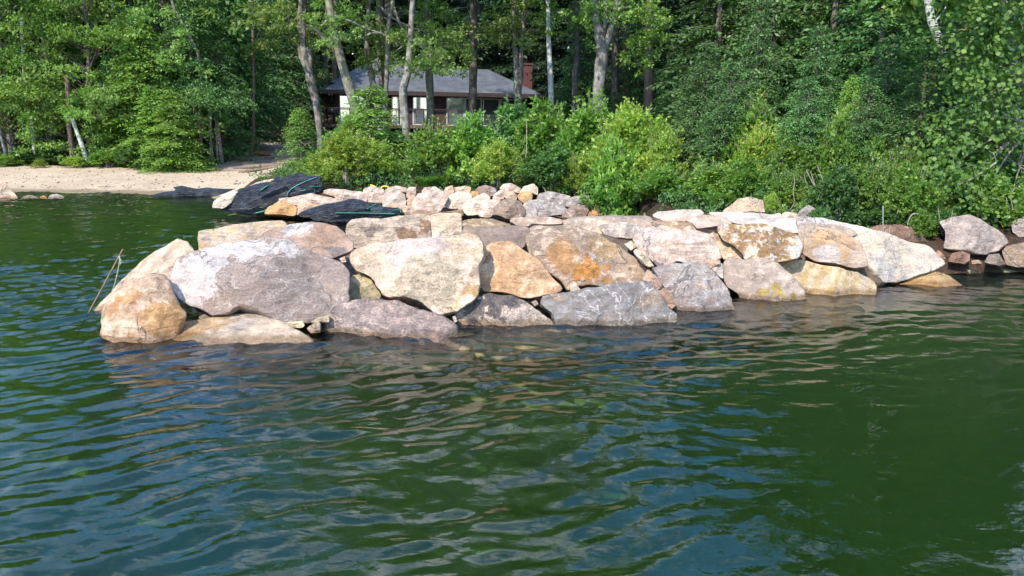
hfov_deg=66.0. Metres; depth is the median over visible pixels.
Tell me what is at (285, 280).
boulder
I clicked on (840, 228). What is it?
boulder
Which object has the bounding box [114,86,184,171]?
hemlock tree
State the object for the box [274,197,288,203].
riprap boulder
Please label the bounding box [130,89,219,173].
hemlock tree
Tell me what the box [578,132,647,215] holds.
shrub
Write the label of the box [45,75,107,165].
maple tree
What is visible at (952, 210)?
bare shrub
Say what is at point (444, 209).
rubble fill
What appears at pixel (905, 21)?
hemlock tree
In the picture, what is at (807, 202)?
shrub
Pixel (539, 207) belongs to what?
riprap boulder
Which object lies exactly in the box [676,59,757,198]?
hemlock tree
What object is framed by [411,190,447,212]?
riprap boulder
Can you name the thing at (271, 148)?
path
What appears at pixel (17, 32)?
hemlock tree
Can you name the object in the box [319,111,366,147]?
shrub
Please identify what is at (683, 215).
boulder
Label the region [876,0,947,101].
birch tree
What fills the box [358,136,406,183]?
shrub
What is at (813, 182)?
bare shrub
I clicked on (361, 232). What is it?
boulder
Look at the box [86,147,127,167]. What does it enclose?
shrub
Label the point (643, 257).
wedge stone
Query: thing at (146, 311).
boulder
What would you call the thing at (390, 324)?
boulder
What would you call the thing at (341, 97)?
glass door
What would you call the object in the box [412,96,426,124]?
glass door
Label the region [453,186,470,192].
riprap boulder
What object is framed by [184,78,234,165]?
thin tree
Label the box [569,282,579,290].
wedge stone
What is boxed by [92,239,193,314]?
boulder
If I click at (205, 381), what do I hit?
sunken boulder
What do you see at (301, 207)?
riprap boulder
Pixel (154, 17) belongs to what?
hemlock tree
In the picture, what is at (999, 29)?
hazel tree
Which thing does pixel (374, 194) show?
riprap boulder
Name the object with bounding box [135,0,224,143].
birch tree
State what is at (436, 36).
birch tree
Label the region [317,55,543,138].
cabin
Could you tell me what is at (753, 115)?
shrub
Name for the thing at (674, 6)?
hemlock tree
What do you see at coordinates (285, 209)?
riprap boulder
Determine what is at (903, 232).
boulder
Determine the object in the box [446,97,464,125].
glass door
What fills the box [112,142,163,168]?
shrub
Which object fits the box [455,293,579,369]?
boulder
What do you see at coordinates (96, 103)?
hemlock tree
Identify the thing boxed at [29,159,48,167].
shrub
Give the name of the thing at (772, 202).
shrub
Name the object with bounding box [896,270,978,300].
boulder
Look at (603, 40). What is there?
maple tree
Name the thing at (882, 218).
metal rod
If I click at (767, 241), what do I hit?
boulder
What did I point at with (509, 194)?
riprap boulder
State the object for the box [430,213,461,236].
boulder
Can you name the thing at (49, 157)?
shrub
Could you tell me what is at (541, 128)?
shrub
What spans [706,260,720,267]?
wedge stone
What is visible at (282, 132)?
hemlock tree
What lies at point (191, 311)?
rubble fill
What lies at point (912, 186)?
shrub
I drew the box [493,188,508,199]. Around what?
riprap boulder
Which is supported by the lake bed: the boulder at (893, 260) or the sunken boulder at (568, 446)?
the sunken boulder at (568, 446)
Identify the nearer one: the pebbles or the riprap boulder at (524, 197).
the riprap boulder at (524, 197)
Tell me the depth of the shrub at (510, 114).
23.19 m
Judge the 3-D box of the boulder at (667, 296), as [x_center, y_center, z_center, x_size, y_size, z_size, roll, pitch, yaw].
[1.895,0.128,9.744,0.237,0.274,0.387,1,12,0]
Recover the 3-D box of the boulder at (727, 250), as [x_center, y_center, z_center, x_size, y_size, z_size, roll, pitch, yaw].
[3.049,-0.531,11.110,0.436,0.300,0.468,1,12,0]
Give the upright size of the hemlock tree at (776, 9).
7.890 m
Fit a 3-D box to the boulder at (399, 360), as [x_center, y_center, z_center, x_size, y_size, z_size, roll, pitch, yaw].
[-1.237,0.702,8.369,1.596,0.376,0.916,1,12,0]
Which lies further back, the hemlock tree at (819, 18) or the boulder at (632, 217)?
the hemlock tree at (819, 18)
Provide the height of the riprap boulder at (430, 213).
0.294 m
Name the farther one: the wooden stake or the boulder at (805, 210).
the boulder at (805, 210)
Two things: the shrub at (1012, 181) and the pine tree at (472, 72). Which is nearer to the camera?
the shrub at (1012, 181)
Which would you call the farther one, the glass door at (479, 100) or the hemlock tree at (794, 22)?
the glass door at (479, 100)
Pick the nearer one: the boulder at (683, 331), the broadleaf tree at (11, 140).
the boulder at (683, 331)
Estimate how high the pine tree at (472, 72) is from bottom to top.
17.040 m
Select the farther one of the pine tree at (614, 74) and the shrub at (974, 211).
the pine tree at (614, 74)
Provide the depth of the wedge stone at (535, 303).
9.17 m
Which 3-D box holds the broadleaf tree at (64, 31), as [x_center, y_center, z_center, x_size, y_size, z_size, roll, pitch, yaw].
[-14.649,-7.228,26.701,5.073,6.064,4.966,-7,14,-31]
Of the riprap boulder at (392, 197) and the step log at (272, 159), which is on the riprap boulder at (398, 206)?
the riprap boulder at (392, 197)
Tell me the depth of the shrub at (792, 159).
14.96 m
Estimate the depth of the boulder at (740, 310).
9.92 m
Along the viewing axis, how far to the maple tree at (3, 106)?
26.17 m
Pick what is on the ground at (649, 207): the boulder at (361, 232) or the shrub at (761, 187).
the shrub at (761, 187)
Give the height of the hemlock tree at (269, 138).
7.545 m
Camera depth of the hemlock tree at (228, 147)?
28.54 m
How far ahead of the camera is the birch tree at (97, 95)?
25.41 m
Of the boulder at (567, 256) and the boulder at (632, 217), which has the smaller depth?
the boulder at (567, 256)
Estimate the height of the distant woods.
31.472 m
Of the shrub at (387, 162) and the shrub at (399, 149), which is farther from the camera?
the shrub at (399, 149)
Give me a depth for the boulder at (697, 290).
9.81 m
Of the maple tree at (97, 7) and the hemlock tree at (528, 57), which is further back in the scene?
the hemlock tree at (528, 57)
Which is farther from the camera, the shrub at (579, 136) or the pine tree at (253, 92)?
the pine tree at (253, 92)
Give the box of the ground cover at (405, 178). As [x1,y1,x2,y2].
[0,143,1023,233]
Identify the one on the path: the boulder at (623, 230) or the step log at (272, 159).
the step log at (272, 159)
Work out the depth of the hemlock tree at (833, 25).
21.73 m
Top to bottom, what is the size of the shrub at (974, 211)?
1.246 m
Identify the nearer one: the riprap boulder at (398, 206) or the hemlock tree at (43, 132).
the riprap boulder at (398, 206)
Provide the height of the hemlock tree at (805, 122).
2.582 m
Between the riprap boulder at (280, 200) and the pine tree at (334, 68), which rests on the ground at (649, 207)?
the pine tree at (334, 68)
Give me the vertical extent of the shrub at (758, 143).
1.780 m
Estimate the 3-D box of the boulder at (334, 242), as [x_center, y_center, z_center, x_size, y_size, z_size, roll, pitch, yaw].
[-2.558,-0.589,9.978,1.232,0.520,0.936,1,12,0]
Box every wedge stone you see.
[198,314,208,318]
[287,321,304,328]
[307,322,321,333]
[311,315,329,323]
[340,257,345,262]
[531,300,537,306]
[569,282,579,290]
[624,241,636,251]
[633,249,653,267]
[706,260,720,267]
[711,263,722,278]
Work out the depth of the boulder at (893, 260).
11.65 m
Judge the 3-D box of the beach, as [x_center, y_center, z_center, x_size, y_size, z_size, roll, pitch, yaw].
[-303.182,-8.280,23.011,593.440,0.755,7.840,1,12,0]
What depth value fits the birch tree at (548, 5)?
28.82 m
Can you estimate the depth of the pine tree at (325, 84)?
46.37 m
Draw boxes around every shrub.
[0,148,37,163]
[0,153,24,165]
[29,148,81,164]
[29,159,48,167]
[58,155,90,167]
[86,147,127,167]
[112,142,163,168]
[293,146,352,181]
[305,126,382,185]
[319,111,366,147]
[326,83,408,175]
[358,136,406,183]
[373,126,415,144]
[383,136,421,170]
[399,115,462,185]
[435,108,497,185]
[463,136,534,191]
[486,93,532,169]
[510,94,570,163]
[512,141,575,194]
[550,87,615,163]
[554,148,593,196]
[577,169,618,215]
[578,97,677,191]
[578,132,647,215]
[625,161,688,201]
[631,120,693,192]
[677,156,740,204]
[683,124,731,171]
[711,86,783,168]
[715,156,769,202]
[720,119,784,174]
[741,168,799,207]
[760,126,820,190]
[760,164,808,212]
[763,191,783,214]
[790,173,794,209]
[792,190,827,211]
[800,165,822,190]
[801,160,869,223]
[806,205,834,219]
[807,107,858,182]
[841,130,898,204]
[846,151,909,224]
[855,201,906,225]
[885,159,950,221]
[886,139,931,181]
[904,208,937,237]
[924,205,955,235]
[926,183,966,212]
[932,140,1012,187]
[938,188,1014,233]
[947,158,1011,218]
[962,207,1000,219]
[989,176,1023,227]
[995,160,1023,187]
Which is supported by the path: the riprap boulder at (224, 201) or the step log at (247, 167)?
the step log at (247, 167)
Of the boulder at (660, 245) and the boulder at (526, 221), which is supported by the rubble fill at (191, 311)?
the boulder at (660, 245)
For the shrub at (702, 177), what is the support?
on the ground at (649, 207)
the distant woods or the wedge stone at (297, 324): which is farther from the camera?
the distant woods
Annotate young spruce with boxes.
[273,107,322,175]
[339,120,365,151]
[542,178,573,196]
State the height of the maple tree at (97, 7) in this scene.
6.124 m
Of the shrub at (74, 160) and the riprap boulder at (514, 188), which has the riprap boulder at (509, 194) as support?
the riprap boulder at (514, 188)
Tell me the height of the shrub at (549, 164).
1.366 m
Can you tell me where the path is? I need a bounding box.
[193,136,315,170]
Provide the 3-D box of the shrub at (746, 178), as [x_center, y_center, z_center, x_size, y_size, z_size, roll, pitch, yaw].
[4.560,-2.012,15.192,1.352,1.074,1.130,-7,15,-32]
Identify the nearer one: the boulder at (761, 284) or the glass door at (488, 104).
the boulder at (761, 284)
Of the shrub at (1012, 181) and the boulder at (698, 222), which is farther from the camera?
the shrub at (1012, 181)
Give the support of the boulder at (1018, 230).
on the ground at (649, 207)
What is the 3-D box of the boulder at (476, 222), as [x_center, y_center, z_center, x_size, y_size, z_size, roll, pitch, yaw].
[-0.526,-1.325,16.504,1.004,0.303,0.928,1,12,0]
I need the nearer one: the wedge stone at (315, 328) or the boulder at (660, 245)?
the wedge stone at (315, 328)
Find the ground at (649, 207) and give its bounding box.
[0,99,1023,274]
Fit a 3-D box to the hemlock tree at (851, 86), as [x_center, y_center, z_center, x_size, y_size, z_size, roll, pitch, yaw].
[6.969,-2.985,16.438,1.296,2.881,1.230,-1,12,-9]
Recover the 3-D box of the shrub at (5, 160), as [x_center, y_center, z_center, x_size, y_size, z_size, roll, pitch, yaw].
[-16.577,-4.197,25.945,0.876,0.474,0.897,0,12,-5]
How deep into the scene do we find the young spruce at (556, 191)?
18.38 m
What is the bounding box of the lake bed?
[0,191,1023,575]
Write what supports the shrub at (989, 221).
on the ground at (649, 207)
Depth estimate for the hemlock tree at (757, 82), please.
18.13 m
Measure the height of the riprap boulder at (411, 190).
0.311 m
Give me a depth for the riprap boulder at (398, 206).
17.31 m
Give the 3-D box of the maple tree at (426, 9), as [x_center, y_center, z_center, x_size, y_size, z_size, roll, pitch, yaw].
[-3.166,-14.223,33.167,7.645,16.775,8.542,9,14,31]
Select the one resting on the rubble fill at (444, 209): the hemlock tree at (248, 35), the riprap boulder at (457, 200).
the riprap boulder at (457, 200)
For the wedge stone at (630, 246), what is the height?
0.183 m
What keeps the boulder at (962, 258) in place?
on the ground at (649, 207)
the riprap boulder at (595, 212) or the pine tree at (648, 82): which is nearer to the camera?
the riprap boulder at (595, 212)
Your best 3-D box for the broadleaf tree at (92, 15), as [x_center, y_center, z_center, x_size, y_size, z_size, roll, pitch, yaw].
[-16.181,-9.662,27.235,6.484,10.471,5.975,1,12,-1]
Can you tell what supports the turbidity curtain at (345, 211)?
on the water
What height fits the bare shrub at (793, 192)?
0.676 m
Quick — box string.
[100,256,120,302]
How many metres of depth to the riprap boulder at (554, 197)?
17.53 m
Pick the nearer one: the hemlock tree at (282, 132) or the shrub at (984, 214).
the shrub at (984, 214)
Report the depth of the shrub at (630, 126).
17.35 m
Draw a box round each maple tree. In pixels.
[0,85,20,164]
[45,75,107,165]
[70,0,110,109]
[188,0,401,149]
[300,0,385,113]
[321,0,468,138]
[343,0,441,131]
[351,0,418,130]
[405,0,479,129]
[473,0,551,106]
[558,0,676,111]
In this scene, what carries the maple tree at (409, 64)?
on the ground at (649, 207)
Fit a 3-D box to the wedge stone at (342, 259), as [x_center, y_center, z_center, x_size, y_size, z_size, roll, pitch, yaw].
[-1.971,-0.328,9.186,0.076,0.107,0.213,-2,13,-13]
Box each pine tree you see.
[249,0,254,156]
[324,10,327,133]
[332,0,337,131]
[434,0,534,117]
[611,0,618,120]
[623,0,628,103]
[644,0,653,128]
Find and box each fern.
[415,176,435,187]
[431,172,454,186]
[640,187,663,198]
[697,191,733,206]
[718,194,738,203]
[765,192,785,198]
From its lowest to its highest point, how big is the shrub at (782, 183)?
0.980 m
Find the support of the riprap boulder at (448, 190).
on the rubble fill at (444, 209)
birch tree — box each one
[5,18,60,156]
[70,83,118,166]
[110,1,146,108]
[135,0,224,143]
[362,0,483,130]
[514,0,585,108]
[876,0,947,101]
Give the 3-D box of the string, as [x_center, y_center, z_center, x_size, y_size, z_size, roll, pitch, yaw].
[-4.612,-0.094,9.054,0.294,0.557,0.008,1,12,0]
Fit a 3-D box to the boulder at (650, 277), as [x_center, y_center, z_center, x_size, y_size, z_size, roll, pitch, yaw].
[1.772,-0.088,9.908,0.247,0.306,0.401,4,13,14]
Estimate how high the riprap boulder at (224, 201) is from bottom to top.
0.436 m
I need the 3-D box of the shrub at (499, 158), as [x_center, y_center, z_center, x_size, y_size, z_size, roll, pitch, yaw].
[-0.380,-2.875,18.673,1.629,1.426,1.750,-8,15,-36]
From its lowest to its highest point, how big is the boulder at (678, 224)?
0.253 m
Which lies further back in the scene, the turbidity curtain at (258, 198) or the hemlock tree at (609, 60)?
the hemlock tree at (609, 60)
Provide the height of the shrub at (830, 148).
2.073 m
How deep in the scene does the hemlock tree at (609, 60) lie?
47.39 m
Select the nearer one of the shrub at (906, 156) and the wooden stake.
the wooden stake
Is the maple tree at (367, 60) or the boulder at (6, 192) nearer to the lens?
the boulder at (6, 192)
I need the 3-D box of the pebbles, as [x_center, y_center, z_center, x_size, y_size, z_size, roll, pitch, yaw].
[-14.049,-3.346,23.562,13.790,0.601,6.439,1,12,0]
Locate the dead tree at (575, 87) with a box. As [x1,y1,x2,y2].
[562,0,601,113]
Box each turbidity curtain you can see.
[143,186,233,199]
[221,172,323,214]
[298,199,402,223]
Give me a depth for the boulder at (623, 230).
11.43 m
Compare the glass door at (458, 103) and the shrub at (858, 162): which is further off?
the glass door at (458, 103)
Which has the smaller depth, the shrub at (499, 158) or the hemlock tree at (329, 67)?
the shrub at (499, 158)
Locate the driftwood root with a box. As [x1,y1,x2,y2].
[894,210,917,224]
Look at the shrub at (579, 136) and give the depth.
18.61 m
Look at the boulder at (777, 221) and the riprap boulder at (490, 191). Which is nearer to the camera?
the boulder at (777, 221)
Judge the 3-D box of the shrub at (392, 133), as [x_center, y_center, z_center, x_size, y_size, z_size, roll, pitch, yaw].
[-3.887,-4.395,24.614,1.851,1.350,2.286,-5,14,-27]
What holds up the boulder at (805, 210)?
on the ground cover at (405, 178)
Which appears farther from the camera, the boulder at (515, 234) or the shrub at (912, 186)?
the shrub at (912, 186)
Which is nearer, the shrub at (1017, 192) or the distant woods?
the shrub at (1017, 192)
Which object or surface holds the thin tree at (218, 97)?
on the path
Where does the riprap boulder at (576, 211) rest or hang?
on the ground at (649, 207)
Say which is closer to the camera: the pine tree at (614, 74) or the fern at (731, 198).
the fern at (731, 198)
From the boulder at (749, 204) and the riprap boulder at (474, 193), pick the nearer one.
the boulder at (749, 204)
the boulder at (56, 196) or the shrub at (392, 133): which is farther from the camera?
the shrub at (392, 133)
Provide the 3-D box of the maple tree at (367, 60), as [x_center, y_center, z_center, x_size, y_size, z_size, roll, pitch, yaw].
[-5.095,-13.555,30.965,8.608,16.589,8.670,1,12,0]
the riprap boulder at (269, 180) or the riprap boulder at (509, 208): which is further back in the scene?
the riprap boulder at (269, 180)
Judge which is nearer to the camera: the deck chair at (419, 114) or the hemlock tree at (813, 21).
the hemlock tree at (813, 21)
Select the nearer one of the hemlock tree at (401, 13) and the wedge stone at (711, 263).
the wedge stone at (711, 263)
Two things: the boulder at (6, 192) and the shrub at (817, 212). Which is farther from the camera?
the boulder at (6, 192)
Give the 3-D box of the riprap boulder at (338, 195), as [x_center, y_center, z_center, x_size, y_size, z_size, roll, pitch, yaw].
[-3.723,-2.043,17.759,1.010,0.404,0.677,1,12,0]
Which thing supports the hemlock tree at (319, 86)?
on the ground at (649, 207)
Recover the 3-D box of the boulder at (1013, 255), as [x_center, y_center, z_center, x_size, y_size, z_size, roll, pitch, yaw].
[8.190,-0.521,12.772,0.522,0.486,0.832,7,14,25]
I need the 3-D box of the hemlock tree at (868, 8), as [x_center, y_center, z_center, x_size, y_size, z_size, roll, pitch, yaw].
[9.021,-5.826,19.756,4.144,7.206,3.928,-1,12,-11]
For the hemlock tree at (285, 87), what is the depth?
40.52 m
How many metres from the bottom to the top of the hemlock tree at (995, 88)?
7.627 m
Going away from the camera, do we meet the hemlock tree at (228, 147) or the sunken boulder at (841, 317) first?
the sunken boulder at (841, 317)
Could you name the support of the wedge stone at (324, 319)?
on the boulder at (390, 324)
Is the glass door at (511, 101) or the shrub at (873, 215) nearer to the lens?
the shrub at (873, 215)
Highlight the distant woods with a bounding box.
[3,0,814,117]
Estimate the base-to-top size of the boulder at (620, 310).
0.960 m
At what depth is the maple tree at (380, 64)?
32.45 m
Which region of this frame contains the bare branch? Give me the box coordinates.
[937,151,996,197]
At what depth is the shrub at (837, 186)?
13.34 m
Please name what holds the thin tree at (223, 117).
on the path
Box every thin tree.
[171,78,224,155]
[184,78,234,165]
[184,85,260,162]
[186,87,244,163]
[208,82,258,162]
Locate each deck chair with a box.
[414,108,424,124]
[448,109,457,118]
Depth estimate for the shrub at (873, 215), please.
13.09 m
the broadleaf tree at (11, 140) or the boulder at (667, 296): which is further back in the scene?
the broadleaf tree at (11, 140)
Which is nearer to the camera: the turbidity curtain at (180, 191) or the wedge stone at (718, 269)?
the wedge stone at (718, 269)
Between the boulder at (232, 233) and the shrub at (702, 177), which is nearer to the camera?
the boulder at (232, 233)
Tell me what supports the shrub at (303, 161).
on the ground at (649, 207)
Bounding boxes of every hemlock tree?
[0,0,96,147]
[0,13,45,154]
[2,0,125,151]
[39,0,197,150]
[76,54,135,166]
[84,21,198,169]
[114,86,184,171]
[120,0,199,58]
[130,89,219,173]
[133,0,274,140]
[149,0,246,156]
[192,6,267,162]
[199,0,299,150]
[200,1,288,137]
[219,0,296,149]
[233,0,324,141]
[240,0,334,140]
[257,0,345,109]
[303,0,374,103]
[339,0,435,76]
[398,0,469,67]
[431,0,520,78]
[477,0,564,108]
[523,0,633,124]
[546,0,611,118]
[556,0,678,104]
[605,0,679,116]
[605,0,712,132]
[645,0,781,166]
[648,44,694,164]
[653,0,769,101]
[662,0,815,133]
[667,40,731,174]
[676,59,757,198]
[696,0,832,134]
[712,0,842,132]
[713,0,788,124]
[752,0,909,150]
[763,76,834,183]
[776,0,904,100]
[779,24,845,144]
[781,0,926,128]
[819,0,941,149]
[826,82,902,207]
[829,74,863,148]
[847,33,925,157]
[864,0,1008,144]
[883,0,1011,154]
[883,2,995,157]
[883,49,958,173]
[910,4,1023,155]
[992,74,1023,174]
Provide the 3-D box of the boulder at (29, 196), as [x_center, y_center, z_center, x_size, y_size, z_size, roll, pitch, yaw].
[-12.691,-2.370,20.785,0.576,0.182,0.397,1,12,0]
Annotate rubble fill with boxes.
[175,234,886,333]
[242,200,567,224]
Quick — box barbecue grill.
[328,108,337,123]
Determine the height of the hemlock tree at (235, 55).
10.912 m
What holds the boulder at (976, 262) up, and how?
in the water
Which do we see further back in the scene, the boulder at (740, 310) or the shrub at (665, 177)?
the shrub at (665, 177)
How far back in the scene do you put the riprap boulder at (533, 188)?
17.85 m
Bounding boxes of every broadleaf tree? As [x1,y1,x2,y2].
[0,0,90,152]
[0,0,146,150]
[0,0,157,163]
[100,0,250,140]
[888,0,1023,184]
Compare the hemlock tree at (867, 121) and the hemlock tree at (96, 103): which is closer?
the hemlock tree at (867, 121)
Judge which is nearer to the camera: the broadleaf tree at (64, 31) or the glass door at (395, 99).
the broadleaf tree at (64, 31)
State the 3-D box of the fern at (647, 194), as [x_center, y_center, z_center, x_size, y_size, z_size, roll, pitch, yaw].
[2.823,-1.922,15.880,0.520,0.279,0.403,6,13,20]
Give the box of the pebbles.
[6,166,273,194]
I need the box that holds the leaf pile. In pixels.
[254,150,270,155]
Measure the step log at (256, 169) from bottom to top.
0.298 m
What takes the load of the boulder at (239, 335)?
in the water
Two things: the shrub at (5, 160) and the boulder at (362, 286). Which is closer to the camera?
the boulder at (362, 286)
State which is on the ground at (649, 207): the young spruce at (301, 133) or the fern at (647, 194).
the young spruce at (301, 133)
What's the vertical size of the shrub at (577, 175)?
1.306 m
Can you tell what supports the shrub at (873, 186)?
on the ground at (649, 207)
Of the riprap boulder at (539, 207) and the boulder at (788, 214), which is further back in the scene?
the riprap boulder at (539, 207)
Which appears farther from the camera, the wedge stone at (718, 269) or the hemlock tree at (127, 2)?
the hemlock tree at (127, 2)
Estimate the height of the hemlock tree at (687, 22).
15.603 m
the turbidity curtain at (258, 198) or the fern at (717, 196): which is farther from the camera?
the turbidity curtain at (258, 198)
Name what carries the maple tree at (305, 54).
on the ground at (649, 207)
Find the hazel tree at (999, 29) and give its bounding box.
[860,0,1023,221]
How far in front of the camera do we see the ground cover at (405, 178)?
18.70 m
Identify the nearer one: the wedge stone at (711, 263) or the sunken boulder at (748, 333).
the sunken boulder at (748, 333)
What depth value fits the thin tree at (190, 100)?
25.98 m
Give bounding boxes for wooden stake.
[76,249,123,334]
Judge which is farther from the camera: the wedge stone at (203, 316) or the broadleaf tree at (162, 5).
the broadleaf tree at (162, 5)
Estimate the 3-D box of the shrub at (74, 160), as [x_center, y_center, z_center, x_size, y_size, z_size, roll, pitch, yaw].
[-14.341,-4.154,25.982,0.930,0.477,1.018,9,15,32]
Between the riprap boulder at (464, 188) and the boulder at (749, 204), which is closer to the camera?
the boulder at (749, 204)
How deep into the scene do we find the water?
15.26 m
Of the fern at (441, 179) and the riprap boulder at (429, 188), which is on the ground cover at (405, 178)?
the fern at (441, 179)
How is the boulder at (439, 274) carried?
on the boulder at (390, 324)
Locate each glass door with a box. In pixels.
[339,95,376,122]
[391,96,400,124]
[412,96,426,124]
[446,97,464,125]
[465,98,481,124]
[483,99,499,125]
[500,99,513,118]
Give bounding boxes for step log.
[230,163,279,168]
[238,165,277,172]
[252,160,284,162]
[259,158,283,159]
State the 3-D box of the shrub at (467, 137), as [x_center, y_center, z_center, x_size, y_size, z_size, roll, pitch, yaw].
[-1.090,-3.404,19.361,2.003,2.009,1.674,9,15,32]
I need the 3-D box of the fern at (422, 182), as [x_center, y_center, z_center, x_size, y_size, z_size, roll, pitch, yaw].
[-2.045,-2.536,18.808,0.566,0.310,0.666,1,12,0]
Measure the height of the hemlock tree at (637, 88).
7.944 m
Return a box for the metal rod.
[882,205,883,231]
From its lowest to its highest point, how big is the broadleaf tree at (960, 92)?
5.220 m
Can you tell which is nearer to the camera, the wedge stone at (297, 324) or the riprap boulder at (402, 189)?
the wedge stone at (297, 324)
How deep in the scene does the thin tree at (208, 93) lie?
26.19 m
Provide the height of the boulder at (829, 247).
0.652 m
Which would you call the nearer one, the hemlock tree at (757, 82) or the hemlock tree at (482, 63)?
the hemlock tree at (757, 82)
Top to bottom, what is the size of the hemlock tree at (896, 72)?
3.594 m
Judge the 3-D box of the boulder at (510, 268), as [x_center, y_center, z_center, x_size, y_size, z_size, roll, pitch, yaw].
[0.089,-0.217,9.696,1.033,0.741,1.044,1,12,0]
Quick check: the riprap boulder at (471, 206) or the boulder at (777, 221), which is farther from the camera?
the riprap boulder at (471, 206)
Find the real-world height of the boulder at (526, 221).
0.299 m
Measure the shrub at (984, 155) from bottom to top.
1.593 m
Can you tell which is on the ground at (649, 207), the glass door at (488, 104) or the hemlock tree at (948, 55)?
the hemlock tree at (948, 55)
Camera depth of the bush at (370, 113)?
21.55 m
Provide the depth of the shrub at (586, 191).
17.52 m
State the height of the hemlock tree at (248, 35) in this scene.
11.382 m
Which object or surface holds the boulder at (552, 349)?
on the lake bed
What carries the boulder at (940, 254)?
on the ground at (649, 207)
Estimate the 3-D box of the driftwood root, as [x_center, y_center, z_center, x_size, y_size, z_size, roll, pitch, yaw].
[6.454,-1.155,12.926,0.388,0.247,0.027,1,12,0]
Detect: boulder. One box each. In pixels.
[0,184,17,200]
[22,195,37,200]
[48,194,63,200]
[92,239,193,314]
[100,273,186,369]
[149,313,315,366]
[160,364,258,395]
[169,236,349,324]
[198,220,286,249]
[212,191,237,209]
[250,179,273,185]
[258,222,353,259]
[264,202,296,216]
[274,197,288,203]
[288,193,337,205]
[296,202,317,215]
[309,298,469,375]
[316,359,409,398]
[322,342,469,373]
[323,189,366,201]
[346,214,430,247]
[349,233,484,317]
[349,274,380,300]
[363,186,383,204]
[382,190,405,206]
[384,186,407,193]
[385,204,410,207]
[400,208,413,214]
[406,187,415,198]
[406,195,414,206]
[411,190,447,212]
[411,210,463,216]
[422,186,440,191]
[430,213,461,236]
[444,185,453,195]
[445,191,471,209]
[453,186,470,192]
[453,225,529,248]
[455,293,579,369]
[462,193,489,215]
[462,218,510,226]
[468,330,588,364]
[470,191,478,197]
[475,185,496,197]
[477,198,500,218]
[480,241,562,300]
[492,197,524,219]
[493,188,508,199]
[500,183,520,193]
[504,191,516,199]
[510,216,562,226]
[517,191,532,203]
[517,423,594,468]
[520,184,537,195]
[524,199,566,216]
[526,226,646,291]
[528,217,656,234]
[537,191,570,203]
[540,280,677,362]
[562,205,588,218]
[563,195,589,207]
[566,215,652,219]
[589,322,700,352]
[591,205,602,215]
[598,222,644,238]
[632,225,721,265]
[643,269,661,289]
[651,220,695,229]
[651,262,737,349]
[653,209,703,221]
[659,288,674,309]
[687,215,731,229]
[698,227,720,241]
[708,305,762,334]
[709,212,798,233]
[713,315,777,349]
[716,241,742,259]
[717,223,802,264]
[723,197,764,212]
[723,257,817,331]
[752,299,838,319]
[781,260,876,329]
[782,212,798,216]
[789,216,857,245]
[797,205,814,215]
[797,217,945,284]
[803,226,867,269]
[826,299,888,330]
[869,224,927,242]
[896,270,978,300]
[936,250,944,258]
[939,215,1007,255]
[948,251,969,265]
[971,260,981,264]
[985,253,1005,267]
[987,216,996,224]
[1002,242,1023,268]
[1012,217,1023,236]
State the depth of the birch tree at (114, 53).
28.66 m
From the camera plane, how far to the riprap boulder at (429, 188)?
17.93 m
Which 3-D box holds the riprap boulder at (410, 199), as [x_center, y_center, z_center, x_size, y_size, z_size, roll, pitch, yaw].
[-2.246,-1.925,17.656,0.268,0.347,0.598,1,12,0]
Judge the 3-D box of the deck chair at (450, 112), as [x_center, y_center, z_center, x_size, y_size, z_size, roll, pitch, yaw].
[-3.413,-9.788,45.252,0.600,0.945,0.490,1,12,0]
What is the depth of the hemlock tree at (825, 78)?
17.83 m
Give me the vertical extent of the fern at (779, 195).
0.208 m
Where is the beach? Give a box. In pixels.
[0,165,287,198]
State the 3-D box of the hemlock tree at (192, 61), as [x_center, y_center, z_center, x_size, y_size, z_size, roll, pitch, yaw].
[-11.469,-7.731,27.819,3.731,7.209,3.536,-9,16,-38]
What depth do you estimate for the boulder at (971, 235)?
12.67 m
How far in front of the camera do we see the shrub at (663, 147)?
16.98 m
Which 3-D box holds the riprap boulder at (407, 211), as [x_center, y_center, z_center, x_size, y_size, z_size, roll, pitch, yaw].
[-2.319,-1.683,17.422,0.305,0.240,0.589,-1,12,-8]
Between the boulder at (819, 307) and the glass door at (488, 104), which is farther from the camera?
the glass door at (488, 104)
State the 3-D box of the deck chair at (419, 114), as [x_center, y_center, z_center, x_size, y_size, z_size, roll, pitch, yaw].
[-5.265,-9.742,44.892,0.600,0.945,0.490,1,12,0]
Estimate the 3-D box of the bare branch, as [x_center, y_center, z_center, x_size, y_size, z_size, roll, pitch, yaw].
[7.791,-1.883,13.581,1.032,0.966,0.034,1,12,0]
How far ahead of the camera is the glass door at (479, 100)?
46.18 m
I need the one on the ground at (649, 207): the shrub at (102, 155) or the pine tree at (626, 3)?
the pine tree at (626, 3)
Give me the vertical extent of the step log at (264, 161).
0.135 m
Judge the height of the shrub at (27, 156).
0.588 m

